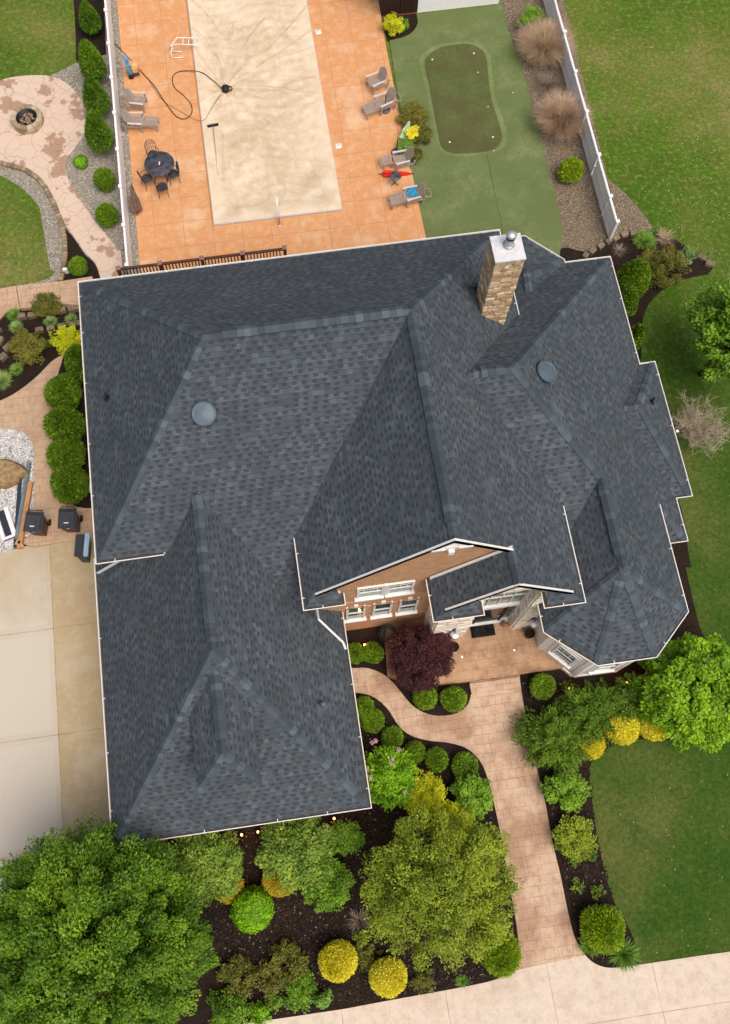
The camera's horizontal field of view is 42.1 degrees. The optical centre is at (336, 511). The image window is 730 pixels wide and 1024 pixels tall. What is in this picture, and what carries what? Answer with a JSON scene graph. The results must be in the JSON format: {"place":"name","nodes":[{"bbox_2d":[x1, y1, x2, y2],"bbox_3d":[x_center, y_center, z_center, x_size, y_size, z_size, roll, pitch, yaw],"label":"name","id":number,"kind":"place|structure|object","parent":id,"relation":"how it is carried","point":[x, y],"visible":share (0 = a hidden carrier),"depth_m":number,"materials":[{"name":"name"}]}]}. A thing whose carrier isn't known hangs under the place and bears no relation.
{"place":"outdoors","nodes":[
{"label":"outdoors","id":0,"kind":"place"},
{"bbox_2d":[0,355,93,546],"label":"side path","id":1,"kind":"structure","parent":0,"point":[25,409],"depth_m":35.74,"materials":[{"name":"concrete"}]},
{"bbox_2d":[0,428,34,552],"bbox_3d":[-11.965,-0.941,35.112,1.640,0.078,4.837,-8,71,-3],"label":"white rocks","id":2,"kind":"object","parent":1,"relation":"on","point":[9,457],"visible":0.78,"depth_m":35.46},
{"bbox_2d":[0,506,15,541],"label":"white carton","id":3,"kind":"object","parent":2,"relation":"on","point":[7,529],"visible":1,"depth_m":34.48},
{"bbox_2d":[0,459,27,488],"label":"boulder","id":4,"kind":"object","parent":2,"relation":"on","point":[12,473],"visible":0.97,"depth_m":34.85,"materials":[{"name":"stone"}]},
{"bbox_2d":[15,481,33,548],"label":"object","id":5,"kind":"object","parent":2,"relation":"on","point":[19,542],"visible":0.98,"depth_m":34.58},
{"bbox_2d":[23,509,51,535],"bbox_3d":[-10.742,0.458,34.069,0.640,1.119,0.838,4,71,1],"label":"wheeled bin","id":6,"kind":"object","parent":1,"relation":"on","point":[37,523],"visible":1,"depth_m":33.61,"materials":[{"name":"black paint"}]},
{"bbox_2d":[57,506,82,532],"bbox_3d":[-9.568,0.336,34.109,0.640,1.119,0.838,-2,71,-1],"label":"wheeled bin","id":7,"kind":"object","parent":1,"relation":"on","point":[69,520],"visible":1,"depth_m":33.65,"materials":[{"name":"black paint"}]},
{"bbox_2d":[0,75,123,277],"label":"patio","id":8,"kind":"structure","parent":0,"point":[45,151],"depth_m":40.04,"materials":[{"name":"concrete"}]},
{"bbox_2d":[10,104,43,134],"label":"fire pit","id":9,"kind":"object","parent":8,"relation":"on","point":[27,119],"visible":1,"depth_m":40.22,"materials":[{"name":"stone"}]},
{"bbox_2d":[0,538,141,1023],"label":"driveway","id":10,"kind":"structure","parent":0,"point":[53,769],"depth_m":32.64,"materials":[{"name":"concrete"}]},
{"bbox_2d":[74,533,91,562],"bbox_3d":[-8.961,1.312,33.808,0.500,1.060,0.840,0,71,0],"label":"bin","id":11,"kind":"object","parent":10,"relation":"on","point":[82,549],"visible":1,"depth_m":33.38,"materials":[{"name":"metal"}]},
{"bbox_2d":[0,0,729,963],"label":"lawn","id":12,"kind":"structure","parent":0,"point":[672,898],"depth_m":38.04,"materials":[{"name":"green plant"}]},
{"bbox_2d":[0,286,19,319],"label":"terrace step","id":13,"kind":"object","parent":12,"relation":"on","point":[9,298],"visible":1,"depth_m":37.59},
{"bbox_2d":[0,166,62,288],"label":"gravel band","id":14,"kind":"object","parent":12,"relation":"on","point":[31,187],"visible":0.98,"depth_m":39.18,"materials":[{"name":"gravel"}]},
{"bbox_2d":[16,281,60,310],"bbox_3d":[-11.788,-8.550,37.637,1.732,0.220,1.095,-8,71,-3],"label":"terrace step","id":15,"kind":"object","parent":12,"relation":"on","point":[26,293],"visible":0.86,"depth_m":37.58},
{"bbox_2d":[0,308,80,399],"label":"mulch bed","id":16,"kind":"object","parent":12,"relation":"on","point":[29,373],"visible":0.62,"depth_m":36.91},
{"bbox_2d":[6,325,49,365],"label":"terrace shrub","id":17,"kind":"object","parent":16,"relation":"on","point":[24,344],"visible":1,"depth_m":36.24,"materials":[{"name":"green plant"}]},
{"bbox_2d":[29,291,62,316],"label":"terrace shrub","id":18,"kind":"object","parent":16,"relation":"on","point":[45,304],"visible":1,"depth_m":37.09,"materials":[{"name":"green plant"}]},
{"bbox_2d":[48,323,80,355],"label":"terrace shrub","id":19,"kind":"object","parent":16,"relation":"on","point":[67,337],"visible":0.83,"depth_m":36.49,"materials":[{"name":"yellow plant"}]},
{"bbox_2d":[58,357,91,507],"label":"side mulch","id":20,"kind":"object","parent":12,"relation":"on","point":[85,502],"visible":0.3,"depth_m":35.70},
{"bbox_2d":[43,372,82,408],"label":"globe arborvitae","id":21,"kind":"object","parent":20,"relation":"on","point":[64,388],"visible":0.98,"depth_m":35.08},
{"bbox_2d":[42,404,86,440],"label":"globe arborvitae","id":22,"kind":"object","parent":20,"relation":"on","point":[63,421],"visible":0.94,"depth_m":34.73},
{"bbox_2d":[45,435,85,470],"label":"globe arborvitae","id":23,"kind":"object","parent":20,"relation":"on","point":[66,450],"visible":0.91,"depth_m":34.33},
{"bbox_2d":[49,464,89,504],"bbox_3d":[-9.705,-1.097,34.304,1.536,1.507,1.620,-8,71,-3],"label":"globe arborvitae","id":24,"kind":"object","parent":20,"relation":"on","point":[68,483],"visible":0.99,"depth_m":33.99,"materials":[{"name":"plant"}]},
{"bbox_2d":[63,343,83,383],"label":"globe arborvitae","id":25,"kind":"object","parent":20,"relation":"on","point":[73,362],"visible":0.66,"depth_m":35.02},
{"bbox_2d":[60,276,92,307],"bbox_3d":[-10.248,-8.588,37.584,1.275,0.340,1.348,-8,71,-3],"label":"terrace step","id":26,"kind":"object","parent":12,"relation":"on","point":[69,292],"visible":0.57,"depth_m":37.44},
{"bbox_2d":[73,0,105,61],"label":"mulch bed","id":27,"kind":"object","parent":12,"relation":"on","point":[97,40],"visible":0.59,"depth_m":42.02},
{"bbox_2d":[78,0,101,34],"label":"columnar arborvitae","id":28,"kind":"object","parent":27,"relation":"on","point":[90,21],"visible":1,"depth_m":40.95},
{"bbox_2d":[40,0,139,274],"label":"gravel bed","id":29,"kind":"object","parent":12,"relation":"on","point":[90,195],"visible":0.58,"depth_m":39.70,"materials":[{"name":"gravel"}]},
{"bbox_2d":[63,228,99,280],"bbox_3d":[-10.391,-10.342,38.395,1.690,0.120,2.862,-8,71,-3],"label":"mulch patch","id":30,"kind":"object","parent":29,"relation":"on","point":[74,249],"visible":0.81,"depth_m":38.28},
{"bbox_2d":[78,39,106,81],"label":"columnar arborvitae","id":31,"kind":"object","parent":29,"relation":"on","point":[91,62],"visible":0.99,"depth_m":39.64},
{"bbox_2d":[81,76,110,115],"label":"columnar arborvitae","id":32,"kind":"object","parent":29,"relation":"on","point":[95,97],"visible":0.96,"depth_m":39.12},
{"bbox_2d":[83,110,114,153],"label":"columnar arborvitae","id":33,"kind":"object","parent":29,"relation":"on","point":[99,138],"visible":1,"depth_m":38.49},
{"bbox_2d":[92,167,115,191],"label":"round shrub","id":34,"kind":"object","parent":29,"relation":"on","point":[104,178],"visible":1,"depth_m":38.70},
{"bbox_2d":[95,202,119,227],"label":"round shrub","id":35,"kind":"object","parent":29,"relation":"on","point":[107,215],"visible":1,"depth_m":38.15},
{"bbox_2d":[104,0,133,274],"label":"vinyl fence","id":36,"kind":"object","parent":29,"relation":"on","point":[125,225],"visible":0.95,"depth_m":39.15,"materials":[{"name":"plastic"}]},
{"bbox_2d":[117,0,425,272],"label":"pool deck","id":37,"kind":"structure","parent":12,"relation":"on","point":[350,51],"depth_m":40.03,"materials":[{"name":"concrete"}]},
{"bbox_2d":[119,108,158,132],"bbox_3d":[-8.411,-16.506,39.922,1.782,0.967,0.722,2,71,1],"label":"chaise lounge","id":38,"kind":"object","parent":37,"relation":"on","point":[127,117],"visible":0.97,"depth_m":39.94,"materials":[{"name":"grey plastic"}]},
{"bbox_2d":[144,151,173,181],"bbox_3d":[-7.273,-14.155,39.206,1.240,0.742,1.240,-8,71,-3],"label":"patio table","id":39,"kind":"object","parent":37,"relation":"on","point":[152,166],"visible":1,"depth_m":38.85,"materials":[{"name":"metal"}]},
{"bbox_2d":[115,245,286,275],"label":"railing","id":40,"kind":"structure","parent":37,"relation":"on","point":[202,258],"depth_m":36.17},
{"bbox_2d":[187,0,341,226],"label":"pool cover","id":41,"kind":"object","parent":37,"relation":"on","point":[267,113],"visible":1,"depth_m":40.50,"materials":[{"name":"fabric"}]},
{"bbox_2d":[361,86,401,119],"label":"chaise lounge","id":42,"kind":"object","parent":37,"relation":"on","point":[390,93],"visible":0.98,"depth_m":40.20,"materials":[{"name":"grey plastic"}]},
{"bbox_2d":[388,181,431,209],"bbox_3d":[3.005,-12.953,38.700,1.782,0.967,0.722,-14,72,-5],"label":"chaise lounge","id":43,"kind":"object","parent":37,"relation":"on","point":[420,188],"visible":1,"depth_m":38.70,"materials":[{"name":"grey plastic"}]},
{"bbox_2d":[77,229,692,845],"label":"house","id":44,"kind":"structure","parent":12,"relation":"on","point":[301,465],"depth_m":27.66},
{"bbox_2d":[385,618,563,685],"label":"porch floor","id":45,"kind":"structure","parent":44,"relation":"attached to","point":[491,657],"depth_m":32.82,"materials":[{"name":"concrete"}]},
{"bbox_2d":[152,543,729,1023],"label":"front bed","id":46,"kind":"object","parent":12,"relation":"on","point":[206,983],"visible":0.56,"depth_m":30.64,"materials":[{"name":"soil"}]},
{"bbox_2d":[0,811,220,1023],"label":"maple tree","id":47,"kind":"object","parent":46,"relation":"on","point":[57,902],"visible":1,"depth_m":25.28,"materials":[{"name":"green plant"}]},
{"bbox_2d":[164,830,244,907],"bbox_3d":[-4.069,10.983,29.724,2.558,2.759,2.542,13,72,5],"label":"leafy shrub","id":48,"kind":"object","parent":46,"relation":"on","point":[212,859],"visible":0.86,"depth_m":29.02,"materials":[{"name":"green plant"}]},
{"bbox_2d":[205,989,246,1023],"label":"shrub","id":49,"kind":"object","parent":46,"relation":"on","point":[219,1006],"visible":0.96,"depth_m":29.18,"materials":[{"name":"green plant"}]},
{"bbox_2d":[216,953,260,999],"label":"shrub","id":50,"kind":"object","parent":46,"relation":"on","point":[235,973],"visible":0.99,"depth_m":29.47,"materials":[{"name":"green plant"}]},
{"bbox_2d":[226,997,256,1023],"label":"shrub","id":51,"kind":"object","parent":46,"relation":"on","point":[238,1013],"visible":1,"depth_m":29.07,"materials":[{"name":"green plant"}]},
{"bbox_2d":[229,884,274,934],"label":"round shrub","id":52,"kind":"object","parent":46,"relation":"on","point":[252,911],"visible":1,"depth_m":29.42,"materials":[{"name":"plant"}]},
{"bbox_2d":[252,959,290,1004],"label":"shrub","id":53,"kind":"object","parent":46,"relation":"on","point":[273,982],"visible":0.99,"depth_m":29.44,"materials":[{"name":"green plant"}]},
{"bbox_2d":[261,867,294,897],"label":"golden cypress","id":54,"kind":"object","parent":46,"relation":"on","point":[271,886],"visible":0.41,"depth_m":29.93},
{"bbox_2d":[267,937,308,987],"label":"shrub","id":55,"kind":"object","parent":46,"relation":"on","point":[297,965],"visible":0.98,"depth_m":29.56,"materials":[{"name":"green plant"}]},
{"bbox_2d":[254,816,340,894],"bbox_3d":[-1.200,10.601,29.876,2.765,2.709,2.730,-8,71,-3],"label":"leafy shrub","id":56,"kind":"object","parent":46,"relation":"on","point":[296,851],"visible":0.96,"depth_m":29.12,"materials":[{"name":"green plant"}]},
{"bbox_2d":[285,971,317,1013],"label":"shrub","id":57,"kind":"object","parent":46,"relation":"on","point":[298,992],"visible":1,"depth_m":29.29,"materials":[{"name":"green plant"}]},
{"bbox_2d":[301,855,355,913],"bbox_3d":[-0.279,11.744,30.032,1.768,1.677,1.798,-8,71,-3],"label":"leafy shrub","id":58,"kind":"object","parent":46,"relation":"on","point":[332,892],"visible":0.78,"depth_m":29.60,"materials":[{"name":"green plant"}]},
{"bbox_2d":[317,939,358,983],"bbox_3d":[0.047,13.947,29.433,1.307,1.134,1.265,-8,71,-3],"label":"golden cypress","id":59,"kind":"object","parent":46,"relation":"on","point":[337,960],"visible":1,"depth_m":29.17,"materials":[{"name":"plant"}]},
{"bbox_2d":[327,819,366,856],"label":"leafy shrub","id":60,"kind":"object","parent":46,"relation":"on","point":[348,839],"visible":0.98,"depth_m":30.22,"materials":[{"name":"green plant"}]},
{"bbox_2d":[359,707,384,733],"bbox_3d":[1.194,7.027,31.998,0.915,0.764,0.906,-8,71,-3],"label":"boxwood ball","id":61,"kind":"object","parent":46,"relation":"on","point":[372,721],"visible":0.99,"depth_m":31.81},
{"bbox_2d":[362,641,384,663],"bbox_3d":[1.248,4.848,32.789,0.829,0.686,0.822,-8,71,-3],"label":"boxwood ball","id":62,"kind":"object","parent":46,"relation":"on","point":[374,652],"visible":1,"depth_m":32.62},
{"bbox_2d":[368,956,407,998],"bbox_3d":[1.596,14.402,29.321,1.266,1.069,1.235,-8,71,-3],"label":"golden cypress","id":63,"kind":"object","parent":46,"relation":"on","point":[387,977],"visible":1,"depth_m":29.07,"materials":[{"name":"plant"}]},
{"bbox_2d":[380,725,403,750],"bbox_3d":[1.863,7.591,31.873,0.812,0.715,0.862,-8,71,-3],"label":"boxwood ball","id":64,"kind":"object","parent":46,"relation":"on","point":[392,736],"visible":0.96,"depth_m":31.69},
{"bbox_2d":[365,739,418,812],"bbox_3d":[1.643,8.616,30.704,2.092,2.404,2.114,13,72,5],"label":"lilac bush","id":65,"kind":"object","parent":46,"relation":"on","point":[390,773],"visible":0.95,"depth_m":30.13,"materials":[{"name":"green plant"}]},
{"bbox_2d":[386,619,455,692],"bbox_3d":[2.791,4.880,32.061,2.371,2.226,2.486,-8,71,-3],"label":"japanese maple","id":66,"kind":"object","parent":46,"relation":"on","point":[410,649],"visible":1,"depth_m":31.52,"materials":[{"name":"purple plant"}]},
{"bbox_2d":[409,962,435,994],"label":"shrub","id":67,"kind":"object","parent":46,"relation":"on","point":[423,980],"visible":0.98,"depth_m":29.57,"materials":[{"name":"green plant"}]},
{"bbox_2d":[401,768,448,820],"bbox_3d":[2.899,9.259,30.884,1.672,1.646,1.639,42,76,13],"label":"lime shrub","id":68,"kind":"object","parent":46,"relation":"on","point":[429,791],"visible":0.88,"depth_m":30.57,"materials":[{"name":"yellow plant"}]},
{"bbox_2d":[412,685,437,710],"bbox_3d":[2.999,6.263,32.217,0.895,0.821,0.956,-8,71,-3],"label":"boxwood ball","id":69,"kind":"object","parent":46,"relation":"on","point":[426,700],"visible":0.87,"depth_m":32.01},
{"bbox_2d":[424,746,448,772],"bbox_3d":[3.326,8.247,31.609,0.871,0.735,0.903,-8,71,-3],"label":"boxwood ball","id":70,"kind":"object","parent":46,"relation":"on","point":[436,759],"visible":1,"depth_m":31.42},
{"bbox_2d":[358,800,524,973],"bbox_3d":[2.954,11.380,28.459,4.818,4.880,4.588,-42,76,-13],"label":"young tree","id":71,"kind":"object","parent":46,"relation":"on","point":[459,907],"visible":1,"depth_m":27.53,"materials":[{"name":"green plant"}]},
{"bbox_2d":[430,800,475,850],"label":"lime shrub","id":72,"kind":"object","parent":46,"relation":"on","point":[450,807],"visible":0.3,"depth_m":30.30,"materials":[{"name":"green plant"}]},
{"bbox_2d":[439,685,466,712],"bbox_3d":[3.971,6.353,32.227,0.991,0.804,0.939,-8,71,-3],"label":"boxwood ball","id":73,"kind":"object","parent":46,"relation":"on","point":[453,699],"visible":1,"depth_m":32.01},
{"bbox_2d":[451,751,478,778],"bbox_3d":[4.261,8.406,31.494,0.935,0.772,0.970,-8,71,-3],"label":"boxwood ball","id":74,"kind":"object","parent":46,"relation":"on","point":[463,763],"visible":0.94,"depth_m":31.31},
{"bbox_2d":[449,772,493,820],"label":"leafy shrub","id":75,"kind":"object","parent":46,"relation":"on","point":[472,794],"visible":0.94,"depth_m":30.76,"materials":[{"name":"green plant"}]},
{"bbox_2d":[464,822,510,877],"bbox_3d":[4.798,10.777,30.235,1.591,1.896,1.722,-8,71,-3],"label":"leafy shrub","id":76,"kind":"object","parent":46,"relation":"on","point":[497,835],"visible":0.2,"depth_m":30.02,"materials":[{"name":"green plant"}]},
{"bbox_2d":[478,927,523,978],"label":"bush","id":77,"kind":"object","parent":46,"relation":"on","point":[504,959],"visible":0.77,"depth_m":29.14,"materials":[{"name":"plant"}]},
{"bbox_2d":[529,672,555,700],"bbox_3d":[7.018,5.941,32.344,0.963,0.831,0.956,-8,71,-3],"label":"boxwood ball","id":78,"kind":"object","parent":46,"relation":"on","point":[542,686],"visible":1,"depth_m":32.13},
{"bbox_2d":[508,695,598,780],"bbox_3d":[7.215,7.571,31.364,2.680,1.806,2.940,-27,73,-9],"label":"spreading yew","id":79,"kind":"object","parent":46,"relation":"on","point":[555,740],"visible":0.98,"depth_m":31.21,"materials":[{"name":"green plant"}]},
{"bbox_2d":[539,771,591,813],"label":"leafy shrub","id":80,"kind":"object","parent":46,"relation":"on","point":[568,795],"visible":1,"depth_m":30.88,"materials":[{"name":"green plant"}]},
{"bbox_2d":[550,814,598,863],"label":"leafy shrub","id":81,"kind":"object","parent":46,"relation":"on","point":[578,842],"visible":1,"depth_m":30.51,"materials":[{"name":"green plant"}]},
{"bbox_2d":[553,677,631,748],"bbox_3d":[8.632,6.687,31.755,2.609,1.627,2.561,-8,71,-3],"label":"spreading yew","id":82,"kind":"object","parent":46,"relation":"on","point":[595,709],"visible":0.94,"depth_m":31.45,"materials":[{"name":"green plant"}]},
{"bbox_2d":[579,903,626,955],"bbox_3d":[8.353,13.043,29.664,1.542,1.242,1.567,-8,71,-3],"label":"bush","id":83,"kind":"object","parent":46,"relation":"on","point":[602,927],"visible":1,"depth_m":29.41,"materials":[{"name":"plant"}]},
{"bbox_2d":[523,624,695,961],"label":"mulch chips","id":84,"kind":"object","parent":46,"relation":"on","point":[593,820],"visible":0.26,"depth_m":31.26,"materials":[{"name":"wood"}]},
{"bbox_2d":[604,710,640,745],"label":"golden cypress","id":85,"kind":"object","parent":46,"relation":"on","point":[627,731],"visible":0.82,"depth_m":31.40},
{"bbox_2d":[607,936,642,974],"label":"daylily clump","id":86,"kind":"object","parent":46,"relation":"on","point":[627,954],"visible":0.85,"depth_m":29.79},
{"bbox_2d":[606,671,646,722],"bbox_3d":[10.037,6.321,31.974,2.050,1.443,1.870,21,73,7],"label":"spreading yew","id":87,"kind":"object","parent":46,"relation":"on","point":[633,694],"visible":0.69,"depth_m":31.65,"materials":[{"name":"green plant"}]},
{"bbox_2d":[639,716,667,741],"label":"golden cypress","id":88,"kind":"object","parent":46,"relation":"on","point":[651,732],"visible":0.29,"depth_m":31.45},
{"bbox_2d":[628,632,729,753],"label":"broadleaf tree","id":89,"kind":"object","parent":46,"relation":"on","point":[701,719],"visible":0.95,"depth_m":30.20,"materials":[{"name":"green plant"}]},
{"bbox_2d":[351,668,584,969],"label":"walkway","id":90,"kind":"structure","parent":12,"relation":"on","point":[479,726],"depth_m":31.63,"materials":[{"name":"concrete"}]},
{"bbox_2d":[469,677,520,693],"bbox_3d":[5.456,5.993,32.717,1.749,0.160,0.364,-8,71,-3],"label":"porch step","id":91,"kind":"object","parent":90,"relation":"on","point":[494,685],"visible":1,"depth_m":32.64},
{"bbox_2d":[389,0,562,255],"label":"turf","id":92,"kind":"structure","parent":12,"relation":"on","point":[462,199],"depth_m":39.75,"materials":[{"name":"plastic"}]},
{"bbox_2d":[395,100,431,126],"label":"shrub","id":93,"kind":"object","parent":92,"relation":"on","point":[419,115],"visible":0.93,"depth_m":40.15,"materials":[{"name":"green plant"}]},
{"bbox_2d":[379,0,498,16],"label":"pool shed","id":94,"kind":"structure","parent":92,"relation":"on","point":[401,7],"depth_m":42.07,"materials":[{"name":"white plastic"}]},
{"bbox_2d":[419,41,506,155],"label":"turf fringe","id":95,"kind":"object","parent":92,"relation":"on","point":[502,144],"visible":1,"depth_m":40.82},
{"bbox_2d":[425,44,501,153],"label":"putting green","id":96,"kind":"object","parent":95,"relation":"on","point":[466,119],"visible":1,"depth_m":40.77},
{"bbox_2d":[501,0,651,251],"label":"gravel bed","id":97,"kind":"object","parent":12,"relation":"on","point":[583,226],"visible":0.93,"depth_m":39.49,"materials":[{"name":"gravel"}]},
{"bbox_2d":[516,3,546,26],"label":"leafy shrub","id":98,"kind":"object","parent":97,"relation":"on","point":[531,14],"visible":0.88,"depth_m":41.19,"materials":[{"name":"green plant"}]},
{"bbox_2d":[525,64,566,97],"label":"dry clump","id":99,"kind":"object","parent":97,"relation":"on","point":[544,81],"visible":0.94,"depth_m":40.94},
{"bbox_2d":[557,156,584,183],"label":"round shrub","id":100,"kind":"object","parent":97,"relation":"on","point":[571,169],"visible":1,"depth_m":38.72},
{"bbox_2d":[543,0,619,238],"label":"vinyl fence","id":101,"kind":"object","parent":97,"relation":"on","point":[602,191],"visible":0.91,"depth_m":39.26,"materials":[{"name":"plastic"}]},
{"bbox_2d":[560,231,712,359],"bbox_3d":[12.142,-9.155,37.959,6.069,0.120,5.701,-27,73,-9],"label":"mulch bed","id":102,"kind":"object","parent":12,"relation":"on","point":[696,265],"visible":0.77,"depth_m":38.26,"materials":[{"name":"soil"}]},
{"bbox_2d":[622,288,639,316],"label":"upright arborvitae","id":103,"kind":"object","parent":102,"relation":"on","point":[630,297],"visible":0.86,"depth_m":36.25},
{"bbox_2d":[616,258,651,297],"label":"upright arborvitae","id":104,"kind":"object","parent":102,"relation":"on","point":[635,273],"visible":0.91,"depth_m":36.27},
{"bbox_2d":[636,243,691,288],"bbox_3d":[12.869,-9.842,37.605,2.238,1.133,2.049,-20,72,-6],"label":"shrub","id":105,"kind":"object","parent":102,"relation":"on","point":[673,258],"visible":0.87,"depth_m":37.51,"materials":[{"name":"green plant"}]},
{"bbox_2d":[671,390,729,462],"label":"bare shrub","id":106,"kind":"object","parent":12,"relation":"on","point":[712,429],"visible":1,"depth_m":34.39,"materials":[{"name":"plant"}]},
{"bbox_2d":[683,278,729,385],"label":"broadleaf tree","id":107,"kind":"object","parent":12,"relation":"on","point":[711,324],"visible":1,"depth_m":33.31,"materials":[{"name":"green plant"}]},
{"bbox_2d":[248,944,729,1023],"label":"pavement","id":108,"kind":"structure","parent":0,"point":[586,990],"depth_m":29.64,"materials":[{"name":"concrete"}]},
{"bbox_2d":[509,14,578,70],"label":"ornamental grass","id":109,"kind":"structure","parent":0,"point":[544,45],"depth_m":40.80,"materials":[{"name":"plant"}]},
{"bbox_2d":[531,84,594,143],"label":"ornamental grass","id":110,"kind":"object","parent":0,"point":[564,114],"depth_m":39.55,"materials":[{"name":"plant"}]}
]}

